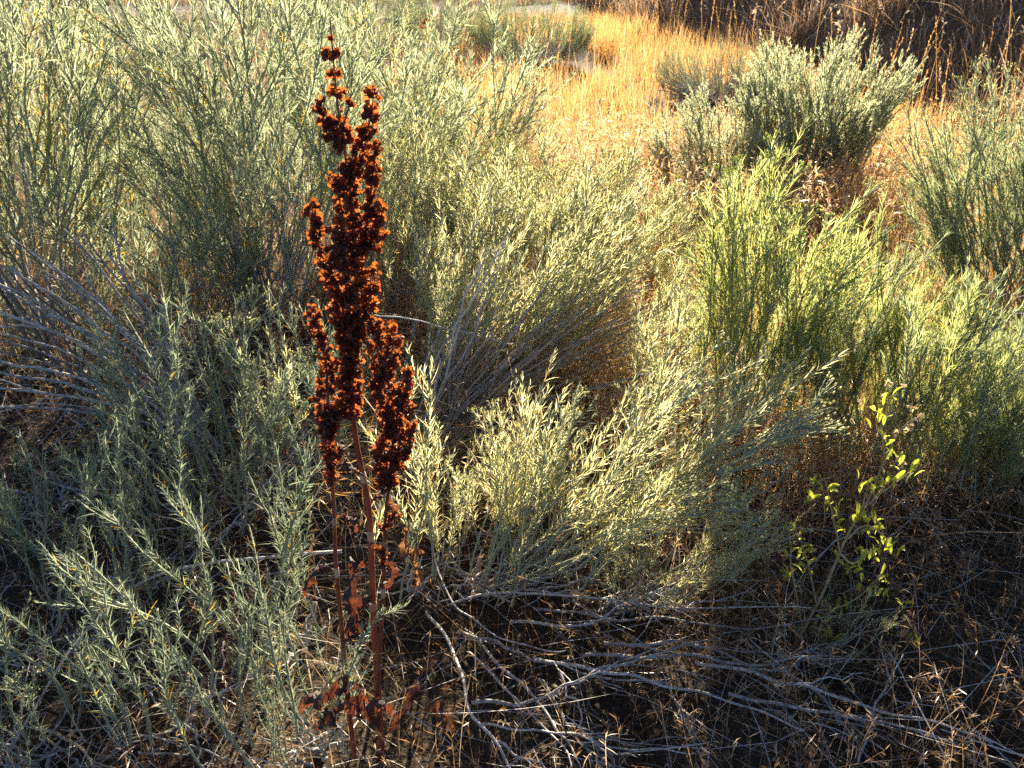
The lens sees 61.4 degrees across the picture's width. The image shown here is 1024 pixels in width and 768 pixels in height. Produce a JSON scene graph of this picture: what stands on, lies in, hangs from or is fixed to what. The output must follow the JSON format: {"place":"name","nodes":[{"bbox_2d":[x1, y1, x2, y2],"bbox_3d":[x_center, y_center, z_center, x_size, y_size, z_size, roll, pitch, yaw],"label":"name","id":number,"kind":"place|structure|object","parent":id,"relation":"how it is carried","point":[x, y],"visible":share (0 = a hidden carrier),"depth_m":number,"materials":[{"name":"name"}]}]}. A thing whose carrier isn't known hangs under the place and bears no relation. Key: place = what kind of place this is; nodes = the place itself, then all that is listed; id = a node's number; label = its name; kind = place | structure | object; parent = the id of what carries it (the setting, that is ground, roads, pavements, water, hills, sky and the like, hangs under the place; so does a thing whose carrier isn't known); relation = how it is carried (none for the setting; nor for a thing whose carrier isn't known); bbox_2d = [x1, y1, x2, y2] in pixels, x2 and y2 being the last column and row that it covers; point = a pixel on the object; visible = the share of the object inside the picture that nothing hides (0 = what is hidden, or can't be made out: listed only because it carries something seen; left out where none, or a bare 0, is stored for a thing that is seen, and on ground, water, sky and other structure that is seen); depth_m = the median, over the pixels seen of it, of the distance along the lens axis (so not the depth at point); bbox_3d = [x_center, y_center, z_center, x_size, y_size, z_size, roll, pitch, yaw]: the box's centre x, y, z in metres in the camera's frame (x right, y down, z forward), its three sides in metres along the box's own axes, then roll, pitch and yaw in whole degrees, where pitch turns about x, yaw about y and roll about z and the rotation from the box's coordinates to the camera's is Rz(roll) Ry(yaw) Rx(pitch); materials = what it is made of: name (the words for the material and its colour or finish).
{"place":"outdoors","nodes":[
{"label":"outdoors","id":0,"kind":"place"},
{"bbox_2d":[0,164,552,442],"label":"cheat grass","id":1,"kind":"structure","parent":0,"point":[186,354],"depth_m":3.25,"materials":[{"name":"plant"}]},
{"bbox_2d":[226,0,351,42],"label":"rabbitbrush","id":2,"kind":"object","parent":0,"point":[263,22],"visible":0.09,"depth_m":10.66,"materials":[{"name":"green plant"}]},
{"bbox_2d":[0,391,878,767],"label":"cheat grass","id":3,"kind":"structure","parent":0,"point":[370,639],"depth_m":1.91,"materials":[{"name":"plant"}]},
{"bbox_2d":[0,0,1023,767],"bbox_3d":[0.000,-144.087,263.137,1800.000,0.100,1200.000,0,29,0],"label":"ground","id":4,"kind":"structure","parent":0,"point":[606,700],"depth_m":2.12,"materials":[{"name":"plant"}]},
{"bbox_2d":[0,267,113,440],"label":"bare shrub","id":5,"kind":"object","parent":4,"relation":"on","point":[76,381],"visible":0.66,"depth_m":2.89,"materials":[{"name":"grey plant"}]},
{"bbox_2d":[0,0,118,52],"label":"rabbitbrush","id":6,"kind":"object","parent":4,"relation":"on","point":[68,15],"visible":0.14,"depth_m":10.25,"materials":[{"name":"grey plant"}]},
{"bbox_2d":[0,416,124,530],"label":"rabbitbrush","id":7,"kind":"object","parent":4,"relation":"on","point":[64,509],"visible":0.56,"depth_m":2.54,"materials":[{"name":"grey plant"}]},
{"bbox_2d":[31,725,114,767],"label":"fallen twig","id":8,"kind":"object","parent":4,"relation":"on","point":[90,760],"visible":0.91,"depth_m":1.72,"materials":[{"name":"grey wood"}]},
{"bbox_2d":[0,246,149,377],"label":"rabbitbrush","id":9,"kind":"object","parent":4,"relation":"on","point":[94,275],"visible":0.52,"depth_m":3.16,"materials":[{"name":"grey plant"}]},
{"bbox_2d":[0,591,154,767],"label":"rabbitbrush","id":10,"kind":"object","parent":4,"relation":"on","point":[44,738],"visible":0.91,"depth_m":1.72,"materials":[{"name":"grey plant"}]},
{"bbox_2d":[5,662,49,767],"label":"fallen twig","id":11,"kind":"object","parent":10,"relation":"on","point":[10,748],"visible":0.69,"depth_m":1.72,"materials":[{"name":"grey wood"}]},
{"bbox_2d":[0,71,167,233],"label":"rabbitbrush","id":12,"kind":"object","parent":4,"relation":"on","point":[20,167],"visible":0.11,"depth_m":4.50,"materials":[{"name":"green plant"}]},
{"bbox_2d":[0,0,170,348],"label":"rabbitbrush","id":13,"kind":"object","parent":4,"relation":"on","point":[62,156],"visible":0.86,"depth_m":3.17,"materials":[{"name":"green plant"}]},
{"bbox_2d":[0,422,170,684],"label":"rabbitbrush","id":14,"kind":"object","parent":4,"relation":"on","point":[85,494],"visible":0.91,"depth_m":2.05,"materials":[{"name":"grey plant"}]},
{"bbox_2d":[0,214,225,461],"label":"bare shrub","id":15,"kind":"object","parent":4,"relation":"on","point":[124,331],"visible":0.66,"depth_m":2.61,"materials":[{"name":"grey plant"}]},
{"bbox_2d":[0,373,228,609],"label":"rabbitbrush","id":16,"kind":"object","parent":4,"relation":"on","point":[14,512],"visible":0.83,"depth_m":2.18,"materials":[{"name":"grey plant"}]},
{"bbox_2d":[60,134,208,299],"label":"rabbitbrush","id":17,"kind":"object","parent":4,"relation":"on","point":[134,222],"visible":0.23,"depth_m":3.71,"materials":[{"name":"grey plant"}]},
{"bbox_2d":[0,434,272,767],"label":"rabbitbrush","id":18,"kind":"object","parent":4,"relation":"on","point":[131,607],"visible":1,"depth_m":1.73,"materials":[{"name":"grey plant"}]},
{"bbox_2d":[77,0,222,60],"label":"rabbitbrush","id":19,"kind":"object","parent":4,"relation":"on","point":[178,33],"visible":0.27,"depth_m":9.78,"materials":[{"name":"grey plant"}]},
{"bbox_2d":[106,71,208,169],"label":"rabbitbrush","id":20,"kind":"object","parent":4,"relation":"on","point":[162,115],"visible":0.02,"depth_m":5.47,"materials":[{"name":"green plant"}]},
{"bbox_2d":[77,178,262,351],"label":"rabbitbrush","id":21,"kind":"object","parent":4,"relation":"on","point":[179,284],"visible":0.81,"depth_m":3.26,"materials":[{"name":"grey plant"}]},
{"bbox_2d":[0,550,341,752],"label":"fallen twig","id":22,"kind":"object","parent":4,"relation":"on","point":[187,567],"visible":0.52,"depth_m":2.11,"materials":[{"name":"grey wood"}]},
{"bbox_2d":[69,256,333,540],"bbox_3d":[-0.828,0.049,2.333,0.717,0.873,0.567,0,29,0],"label":"rabbitbrush","id":23,"kind":"object","parent":4,"relation":"on","point":[137,430],"visible":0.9,"depth_m":2.33,"materials":[{"name":"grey plant"}]},
{"bbox_2d":[73,561,341,656],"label":"fallen twig","id":24,"kind":"object","parent":4,"relation":"on","point":[329,564],"visible":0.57,"depth_m":2.19,"materials":[{"name":"grey wood"}]},
{"bbox_2d":[119,56,307,225],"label":"rabbitbrush","id":25,"kind":"object","parent":4,"relation":"on","point":[294,155],"visible":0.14,"depth_m":4.59,"materials":[{"name":"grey plant"}]},
{"bbox_2d":[54,0,408,324],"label":"rabbitbrush","id":26,"kind":"object","parent":4,"relation":"on","point":[222,134],"visible":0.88,"depth_m":3.18,"materials":[{"name":"green plant"}]},
{"bbox_2d":[0,0,510,211],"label":"dry grass","id":27,"kind":"structure","parent":4,"relation":"on","point":[260,62],"depth_m":9.49,"materials":[{"name":"beige plant"}]},
{"bbox_2d":[213,425,314,548],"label":"fallen twig","id":28,"kind":"object","parent":4,"relation":"on","point":[232,523],"visible":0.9,"depth_m":2.38,"materials":[{"name":"grey plant"}]},
{"bbox_2d":[165,279,372,494],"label":"rabbitbrush","id":29,"kind":"object","parent":4,"relation":"on","point":[310,385],"visible":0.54,"depth_m":2.46,"materials":[{"name":"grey plant"}]},
{"bbox_2d":[242,420,325,669],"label":"rabbitbrush","id":30,"kind":"object","parent":4,"relation":"on","point":[284,550],"visible":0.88,"depth_m":1.91,"materials":[{"name":"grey plant"}]},
{"bbox_2d":[0,152,585,372],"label":"dry grass","id":31,"kind":"structure","parent":4,"relation":"on","point":[297,280],"depth_m":3.85,"materials":[{"name":"plant"}]},
{"bbox_2d":[32,0,562,6],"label":"dry grass","id":32,"kind":"structure","parent":4,"relation":"on","point":[183,3],"depth_m":15.60,"materials":[{"name":"beige plant"}]},
{"bbox_2d":[22,3,600,19],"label":"gravel track","id":33,"kind":"structure","parent":4,"relation":"on","point":[561,6],"depth_m":14.54,"materials":[{"name":"beige gravel"}]},
{"bbox_2d":[220,524,408,767],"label":"rabbitbrush","id":34,"kind":"object","parent":4,"relation":"on","point":[319,749],"visible":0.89,"depth_m":1.67,"materials":[{"name":"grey plant"}]},
{"bbox_2d":[300,0,426,49],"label":"rabbitbrush","id":35,"kind":"object","parent":4,"relation":"on","point":[385,15],"visible":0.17,"depth_m":10.46,"materials":[{"name":"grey plant"}]},
{"bbox_2d":[299,19,436,758],"bbox_3d":[-0.264,0.150,1.444,0.284,1.394,0.150,-18,34,-29],"label":"dock plant","id":36,"kind":"object","parent":4,"relation":"on","point":[395,402],"visible":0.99,"depth_m":1.36,"materials":[{"name":"orange plant"}]},
{"bbox_2d":[240,0,507,243],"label":"rabbitbrush","id":37,"kind":"object","parent":4,"relation":"on","point":[297,124],"visible":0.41,"depth_m":3.97,"materials":[{"name":"green plant"}]},
{"bbox_2d":[305,85,479,319],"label":"rabbitbrush","id":38,"kind":"object","parent":4,"relation":"on","point":[388,184],"visible":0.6,"depth_m":3.38,"materials":[{"name":"green plant"}]},
{"bbox_2d":[341,543,466,599],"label":"fallen twig","id":39,"kind":"object","parent":4,"relation":"on","point":[398,583],"visible":0.54,"depth_m":2.18,"materials":[{"name":"grey plant"}]},
{"bbox_2d":[357,342,454,602],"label":"rabbitbrush","id":40,"kind":"object","parent":4,"relation":"on","point":[428,510],"visible":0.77,"depth_m":2.03,"materials":[{"name":"green plant"}]},
{"bbox_2d":[399,525,424,588],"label":"dead leaf","id":41,"kind":"object","parent":40,"relation":"hanging from","point":[406,550],"visible":0.93,"depth_m":1.98,"materials":[{"name":"brown plant"}]},
{"bbox_2d":[419,14,429,120],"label":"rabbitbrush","id":42,"kind":"object","parent":4,"relation":"on","point":[422,27],"visible":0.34,"depth_m":5.22,"materials":[{"name":"green plant"}]},
{"bbox_2d":[427,684,458,743],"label":"dead leaf","id":43,"kind":"object","parent":4,"relation":"on","point":[436,704],"visible":0.81,"depth_m":1.80,"materials":[{"name":"brown plant"}]},
{"bbox_2d":[388,0,508,60],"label":"rabbitbrush","id":44,"kind":"object","parent":4,"relation":"on","point":[468,32],"visible":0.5,"depth_m":9.68,"materials":[{"name":"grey plant"}]},
{"bbox_2d":[383,114,554,264],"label":"rabbitbrush","id":45,"kind":"object","parent":4,"relation":"on","point":[474,160],"visible":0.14,"depth_m":3.97,"materials":[{"name":"green plant"}]},
{"bbox_2d":[376,0,578,188],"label":"rabbitbrush","id":46,"kind":"object","parent":4,"relation":"on","point":[521,123],"visible":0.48,"depth_m":4.57,"materials":[{"name":"green plant"}]},
{"bbox_2d":[0,302,1023,767],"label":"twig litter","id":47,"kind":"object","parent":4,"relation":"on","point":[476,712],"visible":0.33,"depth_m":2.06,"materials":[{"name":"brown plant"}]},
{"bbox_2d":[0,403,99,410],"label":"fallen twig","id":48,"kind":"object","parent":47,"relation":"on","point":[45,403],"visible":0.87,"depth_m":2.81,"materials":[{"name":"grey wood"}]},
{"bbox_2d":[764,442,812,491],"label":"fallen twig","id":49,"kind":"object","parent":47,"relation":"on","point":[771,484],"visible":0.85,"depth_m":2.41,"materials":[{"name":"grey wood"}]},
{"bbox_2d":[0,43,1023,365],"bbox_3d":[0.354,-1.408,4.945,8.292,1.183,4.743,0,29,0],"label":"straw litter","id":50,"kind":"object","parent":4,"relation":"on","point":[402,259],"visible":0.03,"depth_m":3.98,"materials":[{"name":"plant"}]},
{"bbox_2d":[364,241,687,477],"bbox_3d":[0.029,-0.184,2.947,1.288,0.574,0.736,-10,31,-18],"label":"bare shrub","id":51,"kind":"object","parent":4,"relation":"on","point":[497,390],"visible":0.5,"depth_m":2.75,"materials":[{"name":"beige plant"}]},
{"bbox_2d":[373,314,519,344],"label":"fallen twig","id":52,"kind":"object","parent":51,"relation":"on","point":[510,343],"visible":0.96,"depth_m":2.72,"materials":[{"name":"grey wood"}]},
{"bbox_2d":[403,105,656,310],"bbox_3d":[0.064,-0.663,3.564,1.032,0.854,0.798,0,29,0],"label":"rabbitbrush","id":53,"kind":"object","parent":4,"relation":"on","point":[469,210],"visible":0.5,"depth_m":3.44,"materials":[{"name":"green plant"}]},
{"bbox_2d":[470,0,598,63],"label":"rabbitbrush","id":54,"kind":"object","parent":4,"relation":"on","point":[514,37],"visible":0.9,"depth_m":9.23,"materials":[{"name":"green plant"}]},
{"bbox_2d":[471,376,598,573],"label":"rabbitbrush","id":55,"kind":"object","parent":4,"relation":"on","point":[574,423],"visible":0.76,"depth_m":2.17,"materials":[{"name":"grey plant"}]},
{"bbox_2d":[397,208,684,473],"bbox_3d":[0.103,-0.237,2.859,1.116,0.753,0.839,0,29,0],"label":"bare shrub","id":56,"kind":"object","parent":4,"relation":"on","point":[482,387],"visible":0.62,"depth_m":2.76,"materials":[{"name":"grey plant"}]},
{"bbox_2d":[400,147,690,419],"bbox_3d":[0.115,-0.390,3.066,1.026,0.859,0.889,0,29,0],"label":"rabbitbrush","id":57,"kind":"object","parent":4,"relation":"on","point":[587,257],"visible":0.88,"depth_m":2.94,"materials":[{"name":"green plant"}]},
{"bbox_2d":[465,5,638,33],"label":"golden grass","id":58,"kind":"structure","parent":4,"relation":"on","point":[566,18],"depth_m":13.07,"materials":[{"name":"yellow plant"}]},
{"bbox_2d":[553,131,714,314],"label":"rabbitbrush","id":59,"kind":"object","parent":4,"relation":"on","point":[680,232],"visible":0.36,"depth_m":3.65,"materials":[{"name":"green plant"}]},
{"bbox_2d":[256,208,1023,579],"bbox_3d":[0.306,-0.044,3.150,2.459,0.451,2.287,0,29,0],"label":"straw litter","id":60,"kind":"object","parent":4,"relation":"on","point":[464,426],"visible":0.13,"depth_m":2.58,"materials":[{"name":"beige plant"}]},
{"bbox_2d":[423,327,861,608],"bbox_3d":[0.308,0.209,2.125,0.960,0.700,0.588,6,30,12],"label":"rabbitbrush","id":61,"kind":"object","parent":4,"relation":"on","point":[665,507],"visible":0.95,"depth_m":2.09,"materials":[{"name":"green plant"}]},
{"bbox_2d":[593,227,722,398],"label":"rabbitbrush","id":62,"kind":"object","parent":4,"relation":"on","point":[661,298],"visible":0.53,"depth_m":3.00,"materials":[{"name":"green plant"}]},
{"bbox_2d":[560,465,815,619],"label":"rabbitbrush","id":63,"kind":"object","parent":4,"relation":"on","point":[656,598],"visible":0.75,"depth_m":2.04,"materials":[{"name":"green plant"}]},
{"bbox_2d":[643,178,749,272],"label":"rabbitbrush","id":64,"kind":"object","parent":4,"relation":"on","point":[698,209],"visible":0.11,"depth_m":4.09,"materials":[{"name":"green plant"}]},
{"bbox_2d":[611,266,793,475],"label":"rabbitbrush","id":65,"kind":"object","parent":4,"relation":"on","point":[652,364],"visible":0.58,"depth_m":2.56,"materials":[{"name":"green plant"}]},
{"bbox_2d":[493,0,913,94],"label":"tall seed grass","id":66,"kind":"structure","parent":4,"relation":"on","point":[681,29],"depth_m":8.29,"materials":[{"name":"beige plant"}]},
{"bbox_2d":[425,545,1005,767],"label":"bare shrub","id":67,"kind":"object","parent":4,"relation":"on","point":[592,673],"visible":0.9,"depth_m":1.85,"materials":[{"name":"grey plant"}]},
{"bbox_2d":[648,33,794,106],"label":"rabbitbrush","id":68,"kind":"object","parent":4,"relation":"on","point":[682,84],"visible":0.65,"depth_m":7.40,"materials":[{"name":"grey plant"}]},
{"bbox_2d":[637,77,806,209],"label":"sagebrush","id":69,"kind":"object","parent":4,"relation":"on","point":[690,128],"visible":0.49,"depth_m":4.73,"materials":[{"name":"green plant"}]},
{"bbox_2d":[553,131,1023,358],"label":"golden grass","id":70,"kind":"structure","parent":4,"relation":"on","point":[907,227],"depth_m":4.10,"materials":[{"name":"yellow plant"}]},
{"bbox_2d":[679,108,900,450],"bbox_3d":[0.774,-0.245,2.556,0.602,1.072,0.563,0,29,0],"label":"rabbitbrush","id":71,"kind":"object","parent":4,"relation":"on","point":[733,271],"visible":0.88,"depth_m":2.47,"materials":[{"name":"green plant"}]},
{"bbox_2d":[615,225,1023,570],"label":"golden grass","id":72,"kind":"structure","parent":4,"relation":"on","point":[851,482],"depth_m":2.52,"materials":[{"name":"plant"}]},
{"bbox_2d":[726,22,928,203],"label":"sagebrush","id":73,"kind":"object","parent":4,"relation":"on","point":[866,119],"visible":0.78,"depth_m":4.78,"materials":[{"name":"green plant"}]},
{"bbox_2d":[771,572,908,669],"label":"rabbitbrush","id":74,"kind":"object","parent":4,"relation":"on","point":[834,645],"visible":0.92,"depth_m":1.95,"materials":[{"name":"green plant"}]},
{"bbox_2d":[779,378,924,661],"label":"shrub","id":75,"kind":"object","parent":4,"relation":"on","point":[861,512],"visible":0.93,"depth_m":1.94,"materials":[{"name":"green plant"}]},
{"bbox_2d":[761,187,950,450],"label":"rabbitbrush","id":76,"kind":"object","parent":4,"relation":"on","point":[876,282],"visible":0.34,"depth_m":2.57,"materials":[{"name":"green plant"}]},
{"bbox_2d":[856,643,903,764],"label":"fallen twig","id":77,"kind":"object","parent":4,"relation":"on","point":[870,729],"visible":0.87,"depth_m":1.79,"materials":[{"name":"wood"}]},
{"bbox_2d":[854,492,929,561],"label":"fallen twig","id":78,"kind":"object","parent":4,"relation":"on","point":[909,519],"visible":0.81,"depth_m":2.26,"materials":[{"name":"brown plant"}]},
{"bbox_2d":[779,244,1023,506],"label":"rabbitbrush","id":79,"kind":"object","parent":4,"relation":"on","point":[947,351],"visible":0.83,"depth_m":2.41,"materials":[{"name":"green plant"}]},
{"bbox_2d":[845,226,999,383],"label":"rabbitbrush","id":80,"kind":"object","parent":4,"relation":"on","point":[944,307],"visible":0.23,"depth_m":2.98,"materials":[{"name":"green plant"}]},
{"bbox_2d":[849,1,1023,152],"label":"tall seed grass","id":81,"kind":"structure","parent":4,"relation":"on","point":[936,25],"depth_m":6.12,"materials":[{"name":"beige plant"}]},
{"bbox_2d":[869,55,1023,336],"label":"rabbitbrush","id":82,"kind":"object","parent":4,"relation":"on","point":[954,215],"visible":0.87,"depth_m":3.24,"materials":[{"name":"green plant"}]},
{"bbox_2d":[904,320,1023,505],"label":"rabbitbrush","id":83,"kind":"object","parent":4,"relation":"on","point":[1018,446],"visible":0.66,"depth_m":2.43,"materials":[{"name":"green plant"}]},
{"bbox_2d":[927,308,1023,484],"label":"rabbitbrush","id":84,"kind":"object","parent":4,"relation":"on","point":[1012,399],"visible":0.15,"depth_m":2.51,"materials":[{"name":"green plant"}]},
{"bbox_2d":[401,95,898,275],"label":"sunlit grass","id":85,"kind":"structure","parent":0,"point":[822,194],"depth_m":4.55,"materials":[{"name":"beige plant"}]},
{"bbox_2d":[426,1,1023,192],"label":"golden grass","id":86,"kind":"structure","parent":0,"point":[603,33],"depth_m":7.73,"materials":[{"name":"yellow plant"}]},
{"bbox_2d":[512,161,1023,433],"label":"cheat grass","id":87,"kind":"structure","parent":0,"point":[610,369],"depth_m":3.46,"materials":[{"name":"plant"}]},
{"bbox_2d":[564,0,1023,168],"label":"hillside","id":88,"kind":"structure","parent":0,"point":[825,25],"depth_m":7.76,"materials":[{"name":"brown plant"}]},
{"bbox_2d":[679,0,1023,117],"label":"pale hill grass","id":89,"kind":"structure","parent":88,"relation":"on","point":[912,11],"depth_m":7.83,"materials":[{"name":"brown plant"}]},
{"bbox_2d":[607,373,1023,767],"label":"cheat grass","id":90,"kind":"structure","parent":0,"point":[866,622],"depth_m":1.97,"materials":[{"name":"plant"}]},
{"bbox_2d":[739,69,1023,256],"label":"sunlit grass","id":91,"kind":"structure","parent":0,"point":[888,179],"depth_m":4.86,"materials":[{"name":"beige plant"}]}
]}

